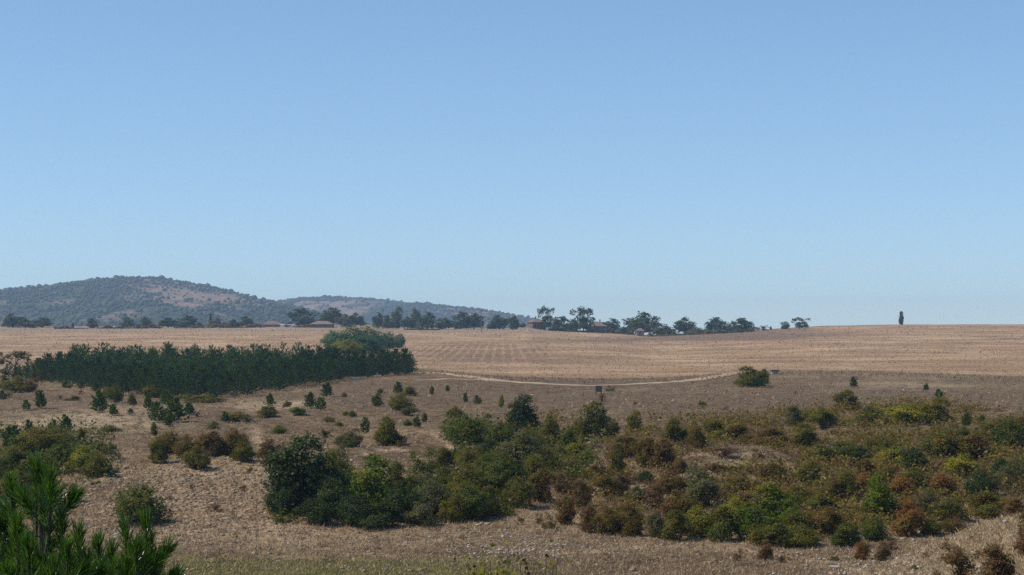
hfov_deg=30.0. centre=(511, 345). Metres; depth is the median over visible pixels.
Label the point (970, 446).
shrub
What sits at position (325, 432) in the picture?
shrub
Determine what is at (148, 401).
young pine
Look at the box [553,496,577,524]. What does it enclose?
shrub
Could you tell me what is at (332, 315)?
skyline tree
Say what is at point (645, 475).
shrub
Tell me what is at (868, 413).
shrub
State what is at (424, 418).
shrub
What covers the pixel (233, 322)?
skyline tree
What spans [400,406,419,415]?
shrub
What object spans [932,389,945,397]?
young pine
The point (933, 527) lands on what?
shrub
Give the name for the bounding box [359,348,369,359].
plantation pine
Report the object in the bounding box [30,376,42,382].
shrub
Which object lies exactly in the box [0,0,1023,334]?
sky
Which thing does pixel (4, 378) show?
shrub
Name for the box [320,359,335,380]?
plantation pine
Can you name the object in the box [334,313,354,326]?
skyline tree
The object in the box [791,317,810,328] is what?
skyline tree
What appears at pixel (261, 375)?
plantation pine
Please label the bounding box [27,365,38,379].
plantation pine
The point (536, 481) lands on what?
shrub
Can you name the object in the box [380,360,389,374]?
plantation pine
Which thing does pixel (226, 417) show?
young pine
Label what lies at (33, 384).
shrub
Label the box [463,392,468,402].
young pine
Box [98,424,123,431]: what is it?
shrub
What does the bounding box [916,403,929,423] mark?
shrub
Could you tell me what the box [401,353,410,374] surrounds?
plantation pine
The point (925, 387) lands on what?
young pine
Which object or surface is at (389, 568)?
green grass
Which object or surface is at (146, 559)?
young pine
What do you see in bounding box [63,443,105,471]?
shrub
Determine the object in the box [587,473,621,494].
shrub
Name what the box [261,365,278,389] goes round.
plantation pine
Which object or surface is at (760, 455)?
shrub
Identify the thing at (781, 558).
shrub
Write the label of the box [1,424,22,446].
shrub
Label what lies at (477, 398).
young pine
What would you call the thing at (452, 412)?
shrub
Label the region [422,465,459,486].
shrub
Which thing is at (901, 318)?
skyline tree
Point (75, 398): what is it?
shrub
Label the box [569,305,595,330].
skyline tree
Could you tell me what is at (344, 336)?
willow
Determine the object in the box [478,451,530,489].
shrub
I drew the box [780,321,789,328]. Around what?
skyline tree
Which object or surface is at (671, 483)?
shrub
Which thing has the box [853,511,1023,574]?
bank grass
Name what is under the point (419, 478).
shrub
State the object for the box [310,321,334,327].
barn
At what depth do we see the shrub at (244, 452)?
139.98 m
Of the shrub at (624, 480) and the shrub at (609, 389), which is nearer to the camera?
the shrub at (624, 480)
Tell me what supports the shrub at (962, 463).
on the ground at (622, 364)
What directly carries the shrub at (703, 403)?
on the ground at (622, 364)
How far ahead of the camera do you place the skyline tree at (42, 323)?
1053.10 m
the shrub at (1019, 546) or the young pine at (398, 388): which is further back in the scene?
the young pine at (398, 388)
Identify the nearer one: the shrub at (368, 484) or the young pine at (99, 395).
the shrub at (368, 484)
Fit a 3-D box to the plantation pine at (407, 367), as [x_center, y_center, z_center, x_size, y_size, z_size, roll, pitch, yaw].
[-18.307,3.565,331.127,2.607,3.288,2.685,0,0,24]
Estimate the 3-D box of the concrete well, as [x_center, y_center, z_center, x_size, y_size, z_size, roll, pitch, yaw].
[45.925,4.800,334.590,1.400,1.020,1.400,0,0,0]
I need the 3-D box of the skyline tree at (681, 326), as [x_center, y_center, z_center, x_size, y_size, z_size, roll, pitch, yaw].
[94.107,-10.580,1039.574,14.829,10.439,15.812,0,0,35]
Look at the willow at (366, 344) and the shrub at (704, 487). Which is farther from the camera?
the willow at (366, 344)
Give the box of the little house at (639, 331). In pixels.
[636,328,644,335]
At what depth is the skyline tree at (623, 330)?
1034.51 m
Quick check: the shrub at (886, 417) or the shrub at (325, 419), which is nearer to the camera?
the shrub at (886, 417)
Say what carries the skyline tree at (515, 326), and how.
on the ground at (622, 364)
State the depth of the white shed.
1023.00 m
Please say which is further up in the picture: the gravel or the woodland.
the woodland
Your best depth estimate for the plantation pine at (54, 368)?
290.72 m
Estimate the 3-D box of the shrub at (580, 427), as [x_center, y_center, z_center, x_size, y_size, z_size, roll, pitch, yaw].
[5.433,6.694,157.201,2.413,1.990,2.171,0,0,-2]
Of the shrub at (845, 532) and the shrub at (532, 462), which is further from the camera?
the shrub at (532, 462)
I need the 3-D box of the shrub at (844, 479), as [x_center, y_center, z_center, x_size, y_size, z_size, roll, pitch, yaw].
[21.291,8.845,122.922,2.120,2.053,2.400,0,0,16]
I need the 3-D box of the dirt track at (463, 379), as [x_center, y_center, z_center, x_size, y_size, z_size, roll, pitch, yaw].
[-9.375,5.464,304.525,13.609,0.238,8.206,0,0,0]
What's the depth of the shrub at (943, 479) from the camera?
123.86 m
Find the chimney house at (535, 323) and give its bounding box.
[526,316,544,329]
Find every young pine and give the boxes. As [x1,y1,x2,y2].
[0,390,7,399]
[0,446,113,574]
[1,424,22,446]
[22,399,31,409]
[22,419,33,431]
[33,390,47,406]
[47,419,56,430]
[58,414,72,430]
[61,380,68,387]
[75,379,84,388]
[88,505,188,574]
[89,389,108,412]
[90,381,100,391]
[108,403,118,414]
[143,394,151,408]
[147,401,166,420]
[159,389,173,404]
[162,414,174,425]
[163,396,189,421]
[183,402,197,415]
[219,411,229,422]
[263,393,275,404]
[302,391,316,406]
[313,397,326,408]
[320,381,334,396]
[360,417,369,432]
[393,381,403,392]
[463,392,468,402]
[473,395,481,403]
[751,376,764,386]
[849,376,857,387]
[923,384,928,389]
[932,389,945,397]
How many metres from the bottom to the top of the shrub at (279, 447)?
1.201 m
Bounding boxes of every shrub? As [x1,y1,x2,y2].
[0,374,10,389]
[0,374,34,391]
[0,446,33,466]
[0,453,25,480]
[0,469,34,498]
[10,426,71,452]
[14,452,56,472]
[21,379,38,391]
[21,466,45,481]
[27,369,44,379]
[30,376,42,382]
[38,427,80,443]
[44,439,81,461]
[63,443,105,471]
[64,396,79,400]
[68,483,76,499]
[77,428,85,442]
[79,450,114,477]
[88,441,113,453]
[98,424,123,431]
[100,442,116,456]
[101,387,110,397]
[105,383,126,402]
[108,481,175,523]
[127,393,136,404]
[141,384,161,397]
[146,438,169,462]
[148,428,182,452]
[150,422,158,435]
[170,434,204,458]
[178,393,193,399]
[179,394,225,402]
[180,444,211,469]
[193,432,204,449]
[198,430,226,456]
[206,421,219,428]
[207,424,218,428]
[207,504,222,511]
[216,428,252,453]
[224,411,251,421]
[227,441,256,461]
[239,416,254,422]
[255,404,278,416]
[255,427,332,510]
[255,437,277,461]
[262,477,303,515]
[264,492,294,512]
[270,425,287,433]
[273,442,285,452]
[282,400,291,406]
[289,406,305,414]
[290,497,334,524]
[291,454,346,504]
[310,446,352,477]
[312,474,357,518]
[316,428,333,438]
[320,416,335,422]
[322,443,353,467]
[331,421,343,425]
[331,429,365,447]
[332,492,378,525]
[334,463,361,490]
[346,449,396,510]
[347,410,356,416]
[352,499,406,530]
[371,391,384,406]
[372,416,400,445]
[380,480,432,522]
[383,461,410,492]
[386,392,414,409]
[387,431,406,445]
[395,439,407,446]
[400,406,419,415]
[402,386,418,395]
[402,419,411,425]
[402,500,435,526]
[403,473,425,489]
[407,445,441,475]
[409,478,459,497]
[412,416,421,426]
[412,471,436,488]
[413,476,452,518]
[421,412,427,421]
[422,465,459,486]
[430,447,458,470]
[435,492,471,521]
[440,413,485,444]
[443,462,485,494]
[443,481,479,496]
[445,405,463,418]
[448,482,493,519]
[456,446,483,471]
[469,452,502,472]
[473,438,499,454]
[474,448,512,465]
[476,461,514,492]
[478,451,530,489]
[478,485,501,516]
[485,419,516,445]
[493,428,553,468]
[494,475,536,507]
[497,395,504,407]
[502,390,541,434]
[515,429,547,448]
[517,517,524,524]
[523,453,556,482]
[527,465,551,501]
[534,512,542,523]
[537,445,561,466]
[539,414,560,442]
[541,514,558,528]
[547,469,575,491]
[551,470,571,479]
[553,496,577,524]
[556,430,578,452]
[563,441,592,458]
[568,415,592,436]
[569,480,594,506]
[576,504,596,532]
[578,400,613,435]
[581,464,607,477]
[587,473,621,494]
[591,504,628,534]
[603,418,621,436]
[603,433,639,457]
[605,385,615,390]
[606,448,627,476]
[613,469,637,491]
[617,503,646,535]
[622,485,649,500]
[625,408,645,431]
[629,436,662,466]
[635,469,654,481]
[641,484,668,508]
[645,509,665,537]
[648,438,676,466]
[652,469,686,492]
[657,490,702,515]
[658,509,690,540]
[660,417,689,444]
[671,457,688,472]
[676,461,704,490]
[682,465,721,505]
[682,504,715,537]
[686,423,708,447]
[697,400,707,406]
[700,417,729,439]
[703,502,739,542]
[704,463,727,472]
[710,444,741,456]
[720,475,757,491]
[720,495,747,524]
[724,422,755,442]
[730,365,766,386]
[730,502,768,538]
[734,548,741,560]
[736,490,762,509]
[743,478,802,527]
[745,522,773,543]
[750,433,774,444]
[751,426,792,445]
[751,448,764,457]
[751,461,786,479]
[756,538,774,559]
[757,523,797,547]
[760,368,769,385]
[774,495,800,531]
[776,555,786,562]
[778,509,813,536]
[781,483,813,505]
[782,404,806,425]
[786,524,823,546]
[789,421,820,445]
[791,460,822,483]
[798,406,839,428]
[799,442,821,461]
[800,492,838,511]
[803,505,847,533]
[815,446,833,461]
[820,477,844,498]
[828,438,856,461]
[829,521,863,546]
[830,389,863,410]
[830,556,838,560]
[832,467,860,496]
[845,445,869,463]
[848,436,878,457]
[851,405,884,425]
[852,458,876,474]
[853,541,870,559]
[855,473,873,489]
[857,471,898,516]
[858,516,892,539]
[865,435,901,451]
[871,446,909,465]
[873,540,891,560]
[877,464,898,479]
[878,408,896,423]
[881,402,925,425]
[886,473,919,497]
[887,539,897,549]
[889,498,927,536]
[896,492,928,513]
[897,466,924,486]
[898,447,930,469]
[910,487,941,514]
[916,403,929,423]
[916,428,979,456]
[919,396,955,424]
[919,517,954,536]
[928,496,973,520]
[930,472,959,494]
[931,542,985,574]
[939,515,969,532]
[941,439,974,458]
[944,453,981,476]
[952,424,977,441]
[956,429,997,458]
[962,411,971,425]
[962,467,1001,495]
[965,489,1004,518]
[977,415,984,425]
[978,417,1005,434]
[978,538,1019,574]
[985,414,1023,448]
[985,510,1001,518]
[987,459,1010,480]
[992,454,1023,494]
[1001,498,1023,514]
[1010,508,1023,555]
[1013,416,1023,430]
[1014,454,1023,475]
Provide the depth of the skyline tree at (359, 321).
1062.01 m
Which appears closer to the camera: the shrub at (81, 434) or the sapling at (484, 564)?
the sapling at (484, 564)
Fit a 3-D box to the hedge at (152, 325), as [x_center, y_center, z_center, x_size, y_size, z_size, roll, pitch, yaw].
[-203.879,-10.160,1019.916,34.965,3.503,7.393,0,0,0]
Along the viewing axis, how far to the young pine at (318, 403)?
205.00 m
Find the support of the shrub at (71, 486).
on the ground at (622, 364)
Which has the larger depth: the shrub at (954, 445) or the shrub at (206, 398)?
the shrub at (206, 398)
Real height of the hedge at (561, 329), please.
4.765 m
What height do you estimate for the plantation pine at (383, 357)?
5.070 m
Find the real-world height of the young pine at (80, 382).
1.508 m
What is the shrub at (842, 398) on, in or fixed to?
on the ground at (622, 364)
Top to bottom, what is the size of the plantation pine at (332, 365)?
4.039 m
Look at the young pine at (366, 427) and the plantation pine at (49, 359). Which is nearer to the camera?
the young pine at (366, 427)
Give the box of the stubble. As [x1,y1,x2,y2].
[0,326,1023,376]
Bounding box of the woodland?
[0,275,551,327]
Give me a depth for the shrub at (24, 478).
123.53 m
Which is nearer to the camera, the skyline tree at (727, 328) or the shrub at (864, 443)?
the shrub at (864, 443)
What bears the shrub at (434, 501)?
on the ground at (622, 364)
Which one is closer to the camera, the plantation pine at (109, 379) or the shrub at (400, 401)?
the shrub at (400, 401)
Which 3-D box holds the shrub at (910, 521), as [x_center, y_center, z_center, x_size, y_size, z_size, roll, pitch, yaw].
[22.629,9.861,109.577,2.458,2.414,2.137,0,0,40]
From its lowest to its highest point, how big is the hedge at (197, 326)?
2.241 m
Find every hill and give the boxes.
[0,278,318,326]
[282,298,393,318]
[363,305,547,328]
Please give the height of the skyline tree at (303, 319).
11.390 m
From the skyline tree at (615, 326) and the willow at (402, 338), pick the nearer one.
the willow at (402, 338)
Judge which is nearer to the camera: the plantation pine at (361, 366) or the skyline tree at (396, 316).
the plantation pine at (361, 366)
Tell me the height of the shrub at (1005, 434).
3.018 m
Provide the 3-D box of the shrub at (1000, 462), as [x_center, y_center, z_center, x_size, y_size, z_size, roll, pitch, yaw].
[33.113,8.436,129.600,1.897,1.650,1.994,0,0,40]
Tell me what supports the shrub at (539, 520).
on the ground at (622, 364)
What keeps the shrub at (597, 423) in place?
on the ground at (622, 364)
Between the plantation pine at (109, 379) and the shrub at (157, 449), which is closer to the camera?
the shrub at (157, 449)
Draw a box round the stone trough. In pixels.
[352,377,359,380]
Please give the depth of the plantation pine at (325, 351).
318.60 m
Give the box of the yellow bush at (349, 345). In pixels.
[330,339,360,353]
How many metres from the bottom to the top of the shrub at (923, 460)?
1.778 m
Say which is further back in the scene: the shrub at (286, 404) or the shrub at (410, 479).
the shrub at (286, 404)
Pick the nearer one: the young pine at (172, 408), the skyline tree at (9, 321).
the young pine at (172, 408)
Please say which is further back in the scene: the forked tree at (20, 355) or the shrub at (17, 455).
the forked tree at (20, 355)
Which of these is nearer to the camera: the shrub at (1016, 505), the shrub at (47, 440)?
the shrub at (1016, 505)
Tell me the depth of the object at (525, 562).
12.62 m
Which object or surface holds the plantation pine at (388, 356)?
on the ground at (622, 364)
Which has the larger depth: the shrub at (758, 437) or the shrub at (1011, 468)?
the shrub at (758, 437)
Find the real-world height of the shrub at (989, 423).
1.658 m
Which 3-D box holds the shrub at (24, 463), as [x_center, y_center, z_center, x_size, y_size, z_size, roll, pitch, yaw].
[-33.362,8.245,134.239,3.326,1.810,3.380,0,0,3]
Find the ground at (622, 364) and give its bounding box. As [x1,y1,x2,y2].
[0,324,1023,574]
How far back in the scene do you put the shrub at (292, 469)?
117.59 m
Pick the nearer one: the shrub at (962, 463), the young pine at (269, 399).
the shrub at (962, 463)
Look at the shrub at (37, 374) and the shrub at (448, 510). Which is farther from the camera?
the shrub at (37, 374)
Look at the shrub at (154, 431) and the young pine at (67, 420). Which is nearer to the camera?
the young pine at (67, 420)
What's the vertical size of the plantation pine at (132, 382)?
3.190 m
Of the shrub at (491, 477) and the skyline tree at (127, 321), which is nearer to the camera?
the shrub at (491, 477)
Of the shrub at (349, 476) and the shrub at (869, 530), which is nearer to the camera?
the shrub at (869, 530)
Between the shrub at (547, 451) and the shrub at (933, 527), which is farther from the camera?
the shrub at (547, 451)
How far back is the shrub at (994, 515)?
115.66 m
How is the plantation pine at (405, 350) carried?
on the ground at (622, 364)
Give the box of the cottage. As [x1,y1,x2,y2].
[262,319,281,326]
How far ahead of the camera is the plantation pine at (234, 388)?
237.01 m
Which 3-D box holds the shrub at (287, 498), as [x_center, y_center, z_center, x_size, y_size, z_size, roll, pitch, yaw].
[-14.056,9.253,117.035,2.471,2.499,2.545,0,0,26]
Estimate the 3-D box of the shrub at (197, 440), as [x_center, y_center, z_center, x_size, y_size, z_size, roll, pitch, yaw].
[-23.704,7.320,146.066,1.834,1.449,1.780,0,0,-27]
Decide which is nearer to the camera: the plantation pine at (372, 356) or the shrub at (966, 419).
the shrub at (966, 419)
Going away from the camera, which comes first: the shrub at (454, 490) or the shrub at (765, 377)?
the shrub at (454, 490)
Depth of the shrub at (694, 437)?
147.66 m
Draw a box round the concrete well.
[770,370,778,374]
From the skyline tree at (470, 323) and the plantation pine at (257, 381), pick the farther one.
the skyline tree at (470, 323)
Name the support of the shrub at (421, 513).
on the ground at (622, 364)
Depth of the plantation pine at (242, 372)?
245.98 m
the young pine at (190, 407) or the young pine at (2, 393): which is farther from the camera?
the young pine at (2, 393)
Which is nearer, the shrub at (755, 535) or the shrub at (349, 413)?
the shrub at (755, 535)
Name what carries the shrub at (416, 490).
on the ground at (622, 364)
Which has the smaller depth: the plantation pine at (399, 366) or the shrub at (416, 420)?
the shrub at (416, 420)
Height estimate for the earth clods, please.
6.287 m
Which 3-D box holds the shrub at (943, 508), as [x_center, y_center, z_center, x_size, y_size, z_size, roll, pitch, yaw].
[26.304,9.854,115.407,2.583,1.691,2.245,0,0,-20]
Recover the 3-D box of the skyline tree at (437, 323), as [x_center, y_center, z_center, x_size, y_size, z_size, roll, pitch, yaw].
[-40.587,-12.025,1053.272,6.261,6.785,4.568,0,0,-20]
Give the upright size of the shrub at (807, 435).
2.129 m
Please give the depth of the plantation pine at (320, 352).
311.95 m
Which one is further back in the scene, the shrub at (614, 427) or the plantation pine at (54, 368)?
the plantation pine at (54, 368)
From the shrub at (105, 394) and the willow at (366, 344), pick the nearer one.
the shrub at (105, 394)
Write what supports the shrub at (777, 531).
on the ground at (622, 364)
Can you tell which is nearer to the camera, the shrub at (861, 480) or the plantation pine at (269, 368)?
the shrub at (861, 480)
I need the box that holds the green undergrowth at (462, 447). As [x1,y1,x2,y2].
[0,404,610,523]
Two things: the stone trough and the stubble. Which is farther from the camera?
the stubble
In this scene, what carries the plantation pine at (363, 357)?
on the ground at (622, 364)
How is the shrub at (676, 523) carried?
on the ground at (622, 364)
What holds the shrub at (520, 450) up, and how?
on the ground at (622, 364)
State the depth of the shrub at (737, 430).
153.09 m
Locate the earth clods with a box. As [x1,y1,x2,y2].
[1,387,1023,573]
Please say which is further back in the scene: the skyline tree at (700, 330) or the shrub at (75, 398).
the skyline tree at (700, 330)
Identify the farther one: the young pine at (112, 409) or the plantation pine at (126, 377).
the plantation pine at (126, 377)
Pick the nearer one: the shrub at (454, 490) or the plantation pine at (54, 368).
the shrub at (454, 490)
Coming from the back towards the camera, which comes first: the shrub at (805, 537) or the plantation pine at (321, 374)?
the plantation pine at (321, 374)
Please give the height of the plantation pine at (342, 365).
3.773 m
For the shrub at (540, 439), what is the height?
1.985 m
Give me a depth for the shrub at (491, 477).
123.51 m
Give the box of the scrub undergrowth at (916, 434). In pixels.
[511,387,1023,538]
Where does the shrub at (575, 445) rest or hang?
on the ground at (622, 364)
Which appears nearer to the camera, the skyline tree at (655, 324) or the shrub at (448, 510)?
the shrub at (448, 510)
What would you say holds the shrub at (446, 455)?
on the ground at (622, 364)
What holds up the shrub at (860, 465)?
on the ground at (622, 364)
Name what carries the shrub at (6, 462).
on the ground at (622, 364)
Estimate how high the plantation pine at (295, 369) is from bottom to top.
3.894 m
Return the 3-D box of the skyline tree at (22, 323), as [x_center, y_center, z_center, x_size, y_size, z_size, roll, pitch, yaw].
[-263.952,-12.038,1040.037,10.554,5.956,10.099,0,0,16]
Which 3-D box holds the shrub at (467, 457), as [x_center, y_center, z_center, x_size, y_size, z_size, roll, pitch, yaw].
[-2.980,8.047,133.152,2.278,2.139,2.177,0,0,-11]
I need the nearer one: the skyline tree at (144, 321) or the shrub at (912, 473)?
the shrub at (912, 473)
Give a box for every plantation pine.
[5,361,15,377]
[15,366,25,377]
[21,361,31,377]
[24,368,29,378]
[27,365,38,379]
[35,358,47,373]
[36,359,49,377]
[38,353,56,366]
[39,369,47,380]
[44,366,58,381]
[45,352,53,365]
[45,366,55,382]
[53,355,62,376]
[56,371,64,383]
[65,351,72,364]
[66,362,75,384]
[80,370,86,386]
[101,374,113,388]
[114,369,128,392]
[117,370,130,394]
[124,363,139,393]
[125,371,136,392]
[132,377,146,393]
[142,374,159,389]
[174,374,184,395]
[181,381,191,395]
[206,386,218,397]
[214,372,229,396]
[227,373,235,389]
[228,383,240,397]
[237,367,252,392]
[237,372,256,394]
[240,377,257,393]
[250,364,264,391]
[251,357,268,387]
[251,369,261,391]
[258,370,269,389]
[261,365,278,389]
[266,371,285,391]
[272,369,285,387]
[274,358,293,388]
[277,369,287,389]
[284,362,305,386]
[284,370,295,387]
[297,349,312,365]
[300,349,312,360]
[308,364,325,384]
[309,354,325,378]
[311,364,328,383]
[313,351,323,363]
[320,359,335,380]
[322,348,330,358]
[326,356,341,380]
[329,347,339,357]
[330,362,343,379]
[337,358,350,379]
[343,348,352,358]
[344,350,364,375]
[348,360,358,375]
[349,365,361,376]
[357,358,364,375]
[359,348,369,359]
[359,354,369,376]
[360,357,375,377]
[368,344,378,355]
[368,353,378,374]
[371,359,377,376]
[375,348,389,375]
[378,352,394,375]
[379,364,386,375]
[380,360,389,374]
[388,348,401,369]
[391,360,405,374]
[395,351,408,372]
[400,348,416,373]
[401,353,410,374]
[402,357,413,374]
[403,355,417,374]
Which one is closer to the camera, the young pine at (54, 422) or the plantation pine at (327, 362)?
the young pine at (54, 422)
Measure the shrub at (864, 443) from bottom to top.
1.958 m
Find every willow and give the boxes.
[317,330,346,347]
[324,324,377,351]
[346,335,385,352]
[357,325,389,350]
[380,331,403,348]
[394,333,404,347]
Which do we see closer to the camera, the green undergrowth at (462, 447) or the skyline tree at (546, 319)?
the green undergrowth at (462, 447)
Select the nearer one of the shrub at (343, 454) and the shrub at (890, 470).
the shrub at (890, 470)
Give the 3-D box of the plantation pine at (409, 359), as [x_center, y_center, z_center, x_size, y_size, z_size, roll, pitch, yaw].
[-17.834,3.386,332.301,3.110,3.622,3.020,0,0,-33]
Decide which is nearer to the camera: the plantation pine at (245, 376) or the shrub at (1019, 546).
the shrub at (1019, 546)
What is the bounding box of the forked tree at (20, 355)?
[0,350,32,390]
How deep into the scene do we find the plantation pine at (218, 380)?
237.94 m
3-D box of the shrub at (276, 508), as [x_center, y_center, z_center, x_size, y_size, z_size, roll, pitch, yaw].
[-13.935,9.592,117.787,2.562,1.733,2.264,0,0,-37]
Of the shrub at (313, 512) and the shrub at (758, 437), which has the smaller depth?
the shrub at (313, 512)
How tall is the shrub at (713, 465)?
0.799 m
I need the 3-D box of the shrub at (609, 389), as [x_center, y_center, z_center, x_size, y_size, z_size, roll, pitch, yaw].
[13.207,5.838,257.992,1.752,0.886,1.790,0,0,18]
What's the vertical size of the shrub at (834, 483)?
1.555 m
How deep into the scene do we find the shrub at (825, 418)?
167.75 m
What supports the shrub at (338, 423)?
on the ground at (622, 364)
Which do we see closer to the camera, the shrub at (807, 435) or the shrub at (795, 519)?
the shrub at (795, 519)
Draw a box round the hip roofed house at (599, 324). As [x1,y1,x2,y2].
[585,319,606,331]
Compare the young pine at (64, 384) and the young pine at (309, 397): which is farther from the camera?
the young pine at (64, 384)
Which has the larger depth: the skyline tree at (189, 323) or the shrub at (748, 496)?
the skyline tree at (189, 323)
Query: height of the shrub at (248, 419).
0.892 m
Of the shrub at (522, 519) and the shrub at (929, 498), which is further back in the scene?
the shrub at (929, 498)
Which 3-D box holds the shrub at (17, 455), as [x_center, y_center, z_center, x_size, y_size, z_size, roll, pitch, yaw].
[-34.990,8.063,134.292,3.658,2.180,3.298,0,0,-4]
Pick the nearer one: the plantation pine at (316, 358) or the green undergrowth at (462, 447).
the green undergrowth at (462, 447)
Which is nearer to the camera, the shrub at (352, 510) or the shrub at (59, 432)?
the shrub at (352, 510)
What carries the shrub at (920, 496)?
on the ground at (622, 364)
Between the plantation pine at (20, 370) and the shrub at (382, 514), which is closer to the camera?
the shrub at (382, 514)
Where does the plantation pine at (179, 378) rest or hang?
on the ground at (622, 364)
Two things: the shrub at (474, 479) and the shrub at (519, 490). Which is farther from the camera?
the shrub at (474, 479)
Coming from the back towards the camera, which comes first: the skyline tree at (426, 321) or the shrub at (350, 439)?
the skyline tree at (426, 321)
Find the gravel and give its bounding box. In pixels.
[70,436,1015,574]
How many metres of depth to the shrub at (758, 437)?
150.70 m
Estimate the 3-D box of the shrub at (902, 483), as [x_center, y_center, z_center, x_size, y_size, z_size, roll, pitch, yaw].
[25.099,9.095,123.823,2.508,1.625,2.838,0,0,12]
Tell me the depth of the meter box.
245.21 m
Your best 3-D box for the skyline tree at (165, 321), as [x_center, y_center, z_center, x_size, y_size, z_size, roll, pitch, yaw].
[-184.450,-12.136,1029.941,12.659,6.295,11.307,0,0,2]
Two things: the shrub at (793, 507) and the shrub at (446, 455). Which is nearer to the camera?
the shrub at (793, 507)
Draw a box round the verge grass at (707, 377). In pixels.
[408,368,1023,382]
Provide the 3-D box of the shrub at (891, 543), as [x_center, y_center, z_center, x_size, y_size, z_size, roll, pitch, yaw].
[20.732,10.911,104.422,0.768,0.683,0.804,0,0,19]
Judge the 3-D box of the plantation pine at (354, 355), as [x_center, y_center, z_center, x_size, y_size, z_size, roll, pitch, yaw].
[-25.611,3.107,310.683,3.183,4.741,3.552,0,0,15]
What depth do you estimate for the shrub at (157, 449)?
138.06 m
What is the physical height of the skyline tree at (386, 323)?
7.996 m
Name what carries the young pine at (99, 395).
on the ground at (622, 364)
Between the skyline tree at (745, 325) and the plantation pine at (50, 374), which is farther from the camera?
the skyline tree at (745, 325)
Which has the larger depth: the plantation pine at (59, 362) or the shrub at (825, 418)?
the plantation pine at (59, 362)
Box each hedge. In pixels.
[54,325,88,328]
[96,323,162,328]
[175,325,205,327]
[206,323,264,327]
[293,324,309,326]
[404,327,439,329]
[547,324,593,332]
[594,327,631,334]
[648,326,754,336]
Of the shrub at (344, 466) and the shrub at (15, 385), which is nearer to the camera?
the shrub at (344, 466)
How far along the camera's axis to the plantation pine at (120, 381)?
244.09 m
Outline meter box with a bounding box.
[595,385,601,394]
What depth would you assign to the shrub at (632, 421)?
164.41 m
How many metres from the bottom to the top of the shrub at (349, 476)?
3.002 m
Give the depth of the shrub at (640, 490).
123.07 m
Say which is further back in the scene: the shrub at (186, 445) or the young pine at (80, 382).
the young pine at (80, 382)
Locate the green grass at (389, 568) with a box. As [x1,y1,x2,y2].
[163,558,558,574]
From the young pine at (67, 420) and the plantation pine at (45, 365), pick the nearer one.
the young pine at (67, 420)
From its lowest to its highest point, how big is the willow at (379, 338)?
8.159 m
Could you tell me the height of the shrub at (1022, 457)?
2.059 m
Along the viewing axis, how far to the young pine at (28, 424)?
157.08 m
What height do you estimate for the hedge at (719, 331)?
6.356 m
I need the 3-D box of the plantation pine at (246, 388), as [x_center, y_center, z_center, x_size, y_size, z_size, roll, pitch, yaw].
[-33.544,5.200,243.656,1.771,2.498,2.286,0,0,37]
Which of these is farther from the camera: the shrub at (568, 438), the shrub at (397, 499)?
the shrub at (568, 438)
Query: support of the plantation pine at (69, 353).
on the ground at (622, 364)
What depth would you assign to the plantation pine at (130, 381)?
249.08 m
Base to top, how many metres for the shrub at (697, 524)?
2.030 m
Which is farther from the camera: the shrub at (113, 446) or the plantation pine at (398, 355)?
the plantation pine at (398, 355)
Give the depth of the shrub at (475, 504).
115.40 m
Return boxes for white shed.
[279,324,295,326]
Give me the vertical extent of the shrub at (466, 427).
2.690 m
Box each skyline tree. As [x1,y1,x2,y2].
[0,313,24,326]
[17,318,35,327]
[32,318,53,327]
[86,318,98,327]
[118,317,134,326]
[139,317,152,325]
[157,317,180,327]
[176,315,198,326]
[208,317,220,326]
[228,318,239,326]
[235,316,253,325]
[286,307,318,325]
[318,307,342,323]
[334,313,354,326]
[346,312,366,325]
[371,312,382,327]
[382,314,393,327]
[391,306,403,328]
[400,316,414,328]
[409,308,421,327]
[415,312,436,328]
[434,318,441,327]
[436,317,453,328]
[450,311,470,328]
[462,312,484,328]
[489,315,508,328]
[507,315,520,329]
[537,306,554,329]
[551,316,559,327]
[558,316,571,329]
[568,318,578,330]
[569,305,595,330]
[586,326,606,331]
[601,318,621,330]
[618,326,627,332]
[622,311,661,334]
[644,320,666,334]
[657,326,672,334]
[672,316,698,332]
[688,326,704,332]
[703,320,713,332]
[708,317,726,330]
[723,324,734,331]
[726,318,756,331]
[759,325,769,330]
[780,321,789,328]
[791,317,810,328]
[898,311,903,324]
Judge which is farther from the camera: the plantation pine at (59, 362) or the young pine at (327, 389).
the plantation pine at (59, 362)
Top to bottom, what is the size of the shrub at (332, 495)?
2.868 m
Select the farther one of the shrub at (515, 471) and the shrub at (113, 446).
the shrub at (113, 446)
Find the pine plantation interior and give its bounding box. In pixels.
[62,341,318,384]
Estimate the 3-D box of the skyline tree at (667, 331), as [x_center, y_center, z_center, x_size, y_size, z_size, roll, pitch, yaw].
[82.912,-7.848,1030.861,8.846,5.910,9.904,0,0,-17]
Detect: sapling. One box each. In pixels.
[454,534,517,574]
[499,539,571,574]
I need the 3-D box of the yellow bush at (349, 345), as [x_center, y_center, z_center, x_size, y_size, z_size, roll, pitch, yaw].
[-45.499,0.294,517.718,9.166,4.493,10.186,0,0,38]
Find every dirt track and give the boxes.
[206,331,491,340]
[402,370,759,385]
[430,378,487,380]
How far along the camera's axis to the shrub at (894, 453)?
136.66 m

